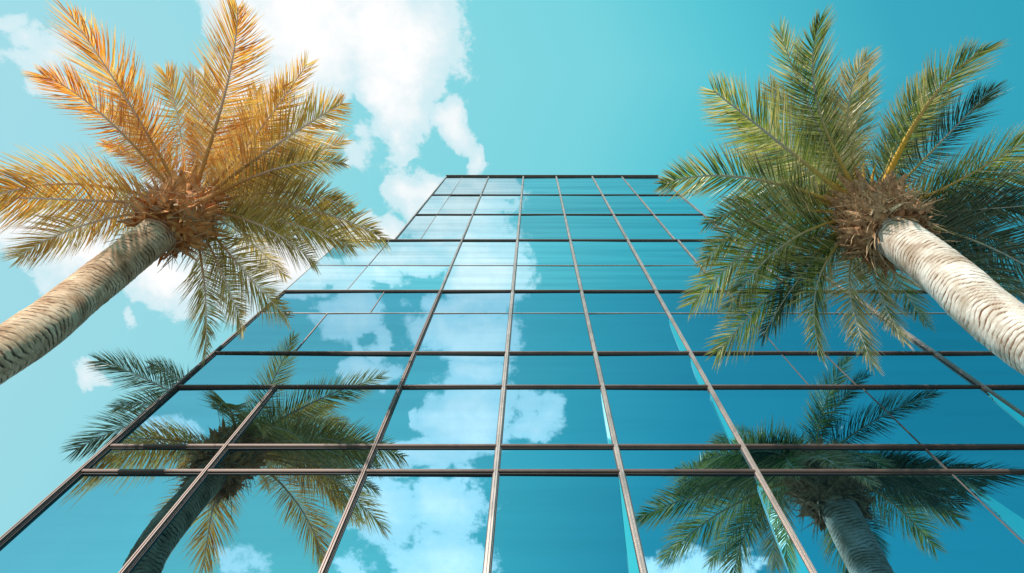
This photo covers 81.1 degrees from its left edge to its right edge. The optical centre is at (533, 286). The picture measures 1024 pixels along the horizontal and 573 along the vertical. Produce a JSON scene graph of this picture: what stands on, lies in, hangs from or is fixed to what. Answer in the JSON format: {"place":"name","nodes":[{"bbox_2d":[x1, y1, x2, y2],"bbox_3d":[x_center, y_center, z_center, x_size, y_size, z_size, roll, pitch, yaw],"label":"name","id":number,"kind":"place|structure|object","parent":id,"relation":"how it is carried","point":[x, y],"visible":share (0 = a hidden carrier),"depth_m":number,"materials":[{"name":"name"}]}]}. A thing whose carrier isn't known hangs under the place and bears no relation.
{"place":"outdoors","nodes":[
{"label":"outdoors","id":0,"kind":"place"},
{"bbox_2d":[0,175,1023,572],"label":"glass tower","id":1,"kind":"structure","parent":0,"point":[496,373],"depth_m":12.39,"materials":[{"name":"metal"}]},
{"bbox_2d":[0,475,197,572],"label":"window pane","id":2,"kind":"structure","parent":1,"relation":"in","point":[95,525],"depth_m":9.81,"materials":[{"name":"blue glass"}]},
{"bbox_2d":[89,449,219,468],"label":"window pane","id":3,"kind":"structure","parent":1,"relation":"in","point":[114,458],"depth_m":11.47,"materials":[{"name":"blue glass"}]},
{"bbox_2d":[117,389,269,443],"bbox_3d":[-7.254,2.789,12.969,2.381,2.383,0.029,0,-70,0],"label":"window pane","id":4,"kind":"structure","parent":1,"relation":"in","point":[188,416],"depth_m":12.85,"materials":[{"name":"blue glass"}]},
{"bbox_2d":[129,474,359,572],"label":"window pane","id":5,"kind":"structure","parent":1,"relation":"in","point":[251,523],"depth_m":9.78,"materials":[{"name":"teal glass"}]},
{"bbox_2d":[220,313,325,350],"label":"window pane","id":6,"kind":"structure","parent":1,"relation":"in","point":[255,337],"depth_m":16.92,"materials":[{"name":"blue glass"}]},
{"bbox_2d":[213,449,370,468],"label":"window pane","id":7,"kind":"structure","parent":1,"relation":"in","point":[234,458],"depth_m":11.47,"materials":[{"name":"blue glass"}]},
{"bbox_2d":[182,354,410,384],"bbox_3d":[-5.784,2.082,14.933,5.320,1.792,0.026,0,-70,0],"label":"window pane","id":8,"kind":"structure","parent":1,"relation":"in","point":[222,369],"depth_m":14.89,"materials":[{"name":"blue glass"}]},
{"bbox_2d":[233,389,395,443],"bbox_3d":[-4.594,2.789,12.969,2.939,2.383,0.029,0,-70,0],"label":"window pane","id":9,"kind":"structure","parent":1,"relation":"in","point":[289,416],"depth_m":12.86,"materials":[{"name":"blue glass"}]},
{"bbox_2d":[263,292,382,312],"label":"window pane","id":10,"kind":"structure","parent":1,"relation":"in","point":[301,302],"depth_m":19.31,"materials":[{"name":"blue glass"}]},
{"bbox_2d":[286,266,366,289],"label":"window pane","id":11,"kind":"structure","parent":1,"relation":"in","point":[330,277],"depth_m":21.48,"materials":[{"name":"blue glass"}]},
{"bbox_2d":[316,241,387,264],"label":"window pane","id":12,"kind":"structure","parent":1,"relation":"in","point":[363,258],"depth_m":23.91,"materials":[{"name":"blue glass"}]},
{"bbox_2d":[297,313,428,350],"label":"window pane","id":13,"kind":"structure","parent":1,"relation":"in","point":[386,331],"depth_m":17.03,"materials":[{"name":"blue glass"}]},
{"bbox_2d":[348,266,449,289],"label":"window pane","id":14,"kind":"structure","parent":1,"relation":"in","point":[373,277],"depth_m":21.48,"materials":[{"name":"blue glass"}]},
{"bbox_2d":[371,292,437,312],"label":"window pane","id":15,"kind":"structure","parent":1,"relation":"in","point":[390,302],"depth_m":19.25,"materials":[{"name":"teal glass"}]},
{"bbox_2d":[327,475,491,572],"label":"window pane","id":16,"kind":"structure","parent":1,"relation":"in","point":[396,523],"depth_m":9.79,"materials":[{"name":"teal glass"}]},
{"bbox_2d":[369,241,459,264],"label":"window pane","id":17,"kind":"structure","parent":1,"relation":"in","point":[403,252],"depth_m":24.43,"materials":[{"name":"teal glass"}]},
{"bbox_2d":[397,215,435,238],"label":"window pane","id":18,"kind":"structure","parent":1,"relation":"in","point":[417,227],"depth_m":28.50,"materials":[{"name":"teal glass"}]},
{"bbox_2d":[370,449,494,468],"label":"window pane","id":19,"kind":"structure","parent":1,"relation":"in","point":[384,458],"depth_m":11.47,"materials":[{"name":"teal glass"}]},
{"bbox_2d":[418,195,449,213],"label":"window pane","id":20,"kind":"structure","parent":1,"relation":"in","point":[435,203],"depth_m":33.41,"materials":[{"name":"teal glass"}]},
{"bbox_2d":[380,389,500,443],"bbox_3d":[-1.905,2.789,12.969,2.440,2.383,0.025,0,-70,0],"label":"window pane","id":21,"kind":"structure","parent":1,"relation":"in","point":[419,416],"depth_m":12.86,"materials":[{"name":"teal glass"}]},
{"bbox_2d":[421,215,470,238],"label":"window pane","id":22,"kind":"structure","parent":1,"relation":"in","point":[443,226],"depth_m":28.50,"materials":[{"name":"teal glass"}]},
{"bbox_2d":[434,177,461,193],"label":"window pane","id":23,"kind":"structure","parent":1,"relation":"in","point":[449,183],"depth_m":38.97,"materials":[{"name":"teal glass"}]},
{"bbox_2d":[404,355,503,384],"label":"window pane","id":24,"kind":"structure","parent":1,"relation":"in","point":[425,369],"depth_m":14.88,"materials":[{"name":"teal glass"}]},
{"bbox_2d":[438,196,479,213],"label":"window pane","id":25,"kind":"structure","parent":1,"relation":"in","point":[454,204],"depth_m":33.16,"materials":[{"name":"teal glass"}]},
{"bbox_2d":[418,313,508,350],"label":"window pane","id":26,"kind":"structure","parent":1,"relation":"in","point":[445,332],"depth_m":16.98,"materials":[{"name":"teal glass"}]},
{"bbox_2d":[452,177,487,193],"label":"window pane","id":27,"kind":"structure","parent":1,"relation":"in","point":[467,185],"depth_m":38.97,"materials":[{"name":"teal glass"}]},
{"bbox_2d":[434,292,510,312],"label":"window pane","id":28,"kind":"structure","parent":1,"relation":"in","point":[449,302],"depth_m":19.24,"materials":[{"name":"blue glass"}]},
{"bbox_2d":[443,266,512,289],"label":"window pane","id":29,"kind":"structure","parent":1,"relation":"in","point":[460,277],"depth_m":21.48,"materials":[{"name":"blue glass"}]},
{"bbox_2d":[453,241,515,264],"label":"window pane","id":30,"kind":"structure","parent":1,"relation":"in","point":[470,252],"depth_m":24.43,"materials":[{"name":"blue glass"}]},
{"bbox_2d":[464,215,518,238],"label":"window pane","id":31,"kind":"structure","parent":1,"relation":"in","point":[481,226],"depth_m":28.50,"materials":[{"name":"blue glass"}]},
{"bbox_2d":[474,195,520,213],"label":"window pane","id":32,"kind":"structure","parent":1,"relation":"in","point":[488,204],"depth_m":33.41,"materials":[{"name":"blue glass"}]},
{"bbox_2d":[483,177,521,193],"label":"window pane","id":33,"kind":"structure","parent":1,"relation":"in","point":[495,185],"depth_m":38.97,"materials":[{"name":"blue glass"}]},
{"bbox_2d":[523,177,558,193],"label":"window pane","id":34,"kind":"structure","parent":1,"relation":"in","point":[532,185],"depth_m":38.95,"materials":[{"name":"teal glass"}]},
{"bbox_2d":[521,195,562,213],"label":"window pane","id":35,"kind":"structure","parent":1,"relation":"in","point":[531,204],"depth_m":33.40,"materials":[{"name":"teal glass"}]},
{"bbox_2d":[519,215,567,238],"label":"window pane","id":36,"kind":"structure","parent":1,"relation":"in","point":[531,226],"depth_m":28.50,"materials":[{"name":"teal glass"}]},
{"bbox_2d":[517,241,573,264],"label":"window pane","id":37,"kind":"structure","parent":1,"relation":"in","point":[529,252],"depth_m":24.43,"materials":[{"name":"teal glass"}]},
{"bbox_2d":[515,266,578,289],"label":"window pane","id":38,"kind":"structure","parent":1,"relation":"in","point":[527,277],"depth_m":21.48,"materials":[{"name":"teal glass"}]},
{"bbox_2d":[513,292,583,312],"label":"window pane","id":39,"kind":"structure","parent":1,"relation":"in","point":[524,302],"depth_m":19.24,"materials":[{"name":"teal glass"}]},
{"bbox_2d":[510,313,591,350],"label":"window pane","id":40,"kind":"structure","parent":1,"relation":"in","point":[530,332],"depth_m":16.98,"materials":[{"name":"blue glass"}]},
{"bbox_2d":[507,355,598,384],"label":"window pane","id":41,"kind":"structure","parent":1,"relation":"in","point":[523,369],"depth_m":14.88,"materials":[{"name":"blue glass"}]},
{"bbox_2d":[502,389,607,443],"bbox_3d":[0.476,2.789,12.969,2.321,2.383,0.029,0,-70,0],"label":"window pane","id":42,"kind":"structure","parent":1,"relation":"in","point":[532,416],"depth_m":12.86,"materials":[{"name":"blue glass"}]},
{"bbox_2d":[500,449,616,468],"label":"window pane","id":43,"kind":"structure","parent":1,"relation":"in","point":[510,458],"depth_m":11.47,"materials":[{"name":"blue glass"}]},
{"bbox_2d":[491,475,628,572],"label":"window pane","id":44,"kind":"structure","parent":1,"relation":"in","point":[545,523],"depth_m":9.80,"materials":[{"name":"blue glass"}]},
{"bbox_2d":[557,177,599,193],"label":"window pane","id":45,"kind":"structure","parent":1,"relation":"in","point":[568,185],"depth_m":38.95,"materials":[{"name":"blue glass"}]},
{"bbox_2d":[562,195,610,213],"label":"window pane","id":46,"kind":"structure","parent":1,"relation":"in","point":[573,204],"depth_m":33.40,"materials":[{"name":"teal glass"}]},
{"bbox_2d":[566,215,624,238],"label":"window pane","id":47,"kind":"structure","parent":1,"relation":"in","point":[580,226],"depth_m":28.50,"materials":[{"name":"teal glass"}]},
{"bbox_2d":[572,241,638,264],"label":"window pane","id":48,"kind":"structure","parent":1,"relation":"in","point":[586,252],"depth_m":24.43,"materials":[{"name":"teal glass"}]},
{"bbox_2d":[594,177,634,193],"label":"window pane","id":49,"kind":"structure","parent":1,"relation":"in","point":[608,185],"depth_m":38.96,"materials":[{"name":"teal glass"}]},
{"bbox_2d":[578,266,652,289],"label":"window pane","id":50,"kind":"structure","parent":1,"relation":"in","point":[592,277],"depth_m":21.48,"materials":[{"name":"teal glass"}]},
{"bbox_2d":[584,292,664,312],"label":"window pane","id":51,"kind":"structure","parent":1,"relation":"in","point":[597,302],"depth_m":19.25,"materials":[{"name":"teal glass"}]},
{"bbox_2d":[604,195,650,213],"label":"window pane","id":52,"kind":"structure","parent":1,"relation":"in","point":[619,204],"depth_m":33.41,"materials":[{"name":"teal glass"}]},
{"bbox_2d":[589,313,679,350],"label":"window pane","id":53,"kind":"structure","parent":1,"relation":"in","point":[643,331],"depth_m":17.04,"materials":[{"name":"blue glass"}]},
{"bbox_2d":[615,215,671,238],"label":"window pane","id":54,"kind":"structure","parent":1,"relation":"in","point":[634,226],"depth_m":28.50,"materials":[{"name":"teal glass"}]},
{"bbox_2d":[623,177,675,193],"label":"window pane","id":55,"kind":"structure","parent":1,"relation":"in","point":[641,185],"depth_m":39.32,"materials":[{"name":"teal glass"}]},
{"bbox_2d":[598,354,704,384],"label":"window pane","id":56,"kind":"structure","parent":1,"relation":"in","point":[616,369],"depth_m":14.89,"materials":[{"name":"blue glass"}]},
{"bbox_2d":[630,241,696,264],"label":"window pane","id":57,"kind":"structure","parent":1,"relation":"in","point":[649,252],"depth_m":24.43,"materials":[{"name":"teal glass"}]},
{"bbox_2d":[606,389,730,443],"bbox_3d":[2.890,2.789,12.969,2.507,2.383,0.031,0,-70,0],"label":"window pane","id":58,"kind":"structure","parent":1,"relation":"in","point":[640,416],"depth_m":12.86,"materials":[{"name":"blue glass"}]},
{"bbox_2d":[639,195,700,213],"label":"window pane","id":59,"kind":"structure","parent":1,"relation":"in","point":[658,204],"depth_m":33.17,"materials":[{"name":"blue glass"}]},
{"bbox_2d":[644,266,718,289],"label":"window pane","id":60,"kind":"structure","parent":1,"relation":"in","point":[663,277],"depth_m":21.69,"materials":[{"name":"blue glass"}]},
{"bbox_2d":[620,449,750,468],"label":"window pane","id":61,"kind":"structure","parent":1,"relation":"in","point":[631,458],"depth_m":11.47,"materials":[{"name":"blue glass"}]},
{"bbox_2d":[656,215,726,238],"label":"window pane","id":62,"kind":"structure","parent":1,"relation":"in","point":[680,226],"depth_m":28.68,"materials":[{"name":"blue glass"}]},
{"bbox_2d":[659,292,741,312],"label":"window pane","id":63,"kind":"structure","parent":1,"relation":"in","point":[670,299],"depth_m":19.18,"materials":[{"name":"blue glass"}]},
{"bbox_2d":[626,475,788,572],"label":"window pane","id":64,"kind":"structure","parent":1,"relation":"in","point":[686,523],"depth_m":9.81,"materials":[{"name":"blue glass"}]},
{"bbox_2d":[681,241,757,264],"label":"window pane","id":65,"kind":"structure","parent":1,"relation":"in","point":[692,246],"depth_m":24.99,"materials":[{"name":"blue glass"}]},
{"bbox_2d":[671,314,777,350],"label":"window pane","id":66,"kind":"structure","parent":1,"relation":"in","point":[696,331],"depth_m":17.05,"materials":[{"name":"blue glass"}]},
{"bbox_2d":[704,266,784,289],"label":"window pane","id":67,"kind":"structure","parent":1,"relation":"in","point":[766,283],"depth_m":21.37,"materials":[{"name":"blue glass"}]},
{"bbox_2d":[694,354,806,384],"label":"window pane","id":68,"kind":"structure","parent":1,"relation":"in","point":[760,369],"depth_m":14.87,"materials":[{"name":"blue glass"}]},
{"bbox_2d":[739,241,792,262],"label":"window pane","id":69,"kind":"structure","parent":1,"relation":"in","point":[739,241],"depth_m":25.13,"materials":[{"name":"blue glass"}]},
{"bbox_2d":[730,292,872,312],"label":"window pane","id":70,"kind":"structure","parent":1,"relation":"in","point":[832,309],"depth_m":19.05,"materials":[{"name":"teal glass"}]},
{"bbox_2d":[769,266,839,289],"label":"window pane","id":71,"kind":"structure","parent":1,"relation":"in","point":[769,266],"depth_m":21.17,"materials":[{"name":"teal glass"}]},
{"bbox_2d":[714,389,918,443],"bbox_3d":[5.941,2.789,12.969,3.593,2.383,0.024,0,-70,0],"label":"window pane","id":72,"kind":"structure","parent":1,"relation":"in","point":[759,416],"depth_m":12.86,"materials":[{"name":"teal glass"}]},
{"bbox_2d":[783,355,854,384],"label":"window pane","id":73,"kind":"structure","parent":1,"relation":"in","point":[813,370],"depth_m":14.87,"materials":[{"name":"teal glass"}]},
{"bbox_2d":[780,241,865,264],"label":"window pane","id":74,"kind":"structure","parent":1,"relation":"in","point":[807,241],"depth_m":24.16,"materials":[{"name":"teal glass"}]},
{"bbox_2d":[748,313,925,350],"bbox_3d":[8.556,1.308,17.082,4.018,2.777,0.026,0,-70,0],"label":"window pane","id":75,"kind":"structure","parent":1,"relation":"in","point":[793,338],"depth_m":16.77,"materials":[{"name":"teal glass"}]},
{"bbox_2d":[748,449,944,468],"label":"window pane","id":76,"kind":"structure","parent":1,"relation":"in","point":[763,458],"depth_m":11.47,"materials":[{"name":"blue glass"}]},
{"bbox_2d":[823,266,922,289],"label":"window pane","id":77,"kind":"structure","parent":1,"relation":"in","point":[826,266],"depth_m":21.18,"materials":[{"name":"blue glass"}]},
{"bbox_2d":[762,474,1023,572],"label":"window pane","id":78,"kind":"structure","parent":1,"relation":"in","point":[843,523],"depth_m":9.80,"materials":[{"name":"teal glass"}]},
{"bbox_2d":[856,292,945,312],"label":"window pane","id":79,"kind":"structure","parent":1,"relation":"in","point":[935,307],"depth_m":19.17,"materials":[{"name":"blue glass"}]},
{"bbox_2d":[827,354,974,384],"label":"window pane","id":80,"kind":"structure","parent":1,"relation":"in","point":[911,369],"depth_m":14.87,"materials":[{"name":"blue glass"}]},
{"bbox_2d":[886,314,989,350],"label":"window pane","id":81,"kind":"structure","parent":1,"relation":"in","point":[948,335],"depth_m":16.98,"materials":[{"name":"blue glass"}]},
{"bbox_2d":[865,388,1023,443],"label":"window pane","id":82,"kind":"structure","parent":1,"relation":"in","point":[944,415],"depth_m":12.92,"materials":[{"name":"blue glass"}]},
{"bbox_2d":[928,449,1023,468],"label":"window pane","id":83,"kind":"structure","parent":1,"relation":"in","point":[950,458],"depth_m":11.50,"materials":[{"name":"blue glass"}]},
{"bbox_2d":[942,355,1023,384],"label":"window pane","id":84,"kind":"structure","parent":1,"relation":"in","point":[987,369],"depth_m":14.94,"materials":[{"name":"blue glass"}]},
{"bbox_2d":[954,474,1023,541],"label":"window pane","id":85,"kind":"structure","parent":1,"relation":"in","point":[1007,489],"depth_m":10.66,"materials":[{"name":"blue glass"}]},
{"bbox_2d":[991,389,1023,411],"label":"window pane","id":86,"kind":"structure","parent":1,"relation":"in","point":[1015,397],"depth_m":13.74,"materials":[{"name":"blue glass"}]},
{"bbox_2d":[0,0,1023,536],"label":"sky","id":87,"kind":"structure","parent":0,"point":[434,89],"materials":[{"name":"blue"}]},
{"label":"ground","id":88,"kind":"structure","parent":0,"visible":0},
{"bbox_2d":[61,347,190,462],"bbox_3d":[-12.267,7.452,11.623,5.768,20.225,3.784,28,-73,-10],"label":"palm tree","id":89,"kind":"object","parent":88,"relation":"on","point":[93,444],"visible":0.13,"depth_m":19.58,"materials":[{"name":"green plant"}]},
{"bbox_2d":[0,0,391,384],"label":"palm tree","id":90,"kind":"object","parent":88,"relation":"on","point":[173,214],"visible":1,"depth_m":15.35,"materials":[{"name":"orange plant"}]},
{"bbox_2d":[654,4,1023,375],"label":"palm tree","id":91,"kind":"object","parent":88,"relation":"on","point":[885,222],"visible":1,"depth_m":13.93,"materials":[{"name":"green plant"}]}
]}

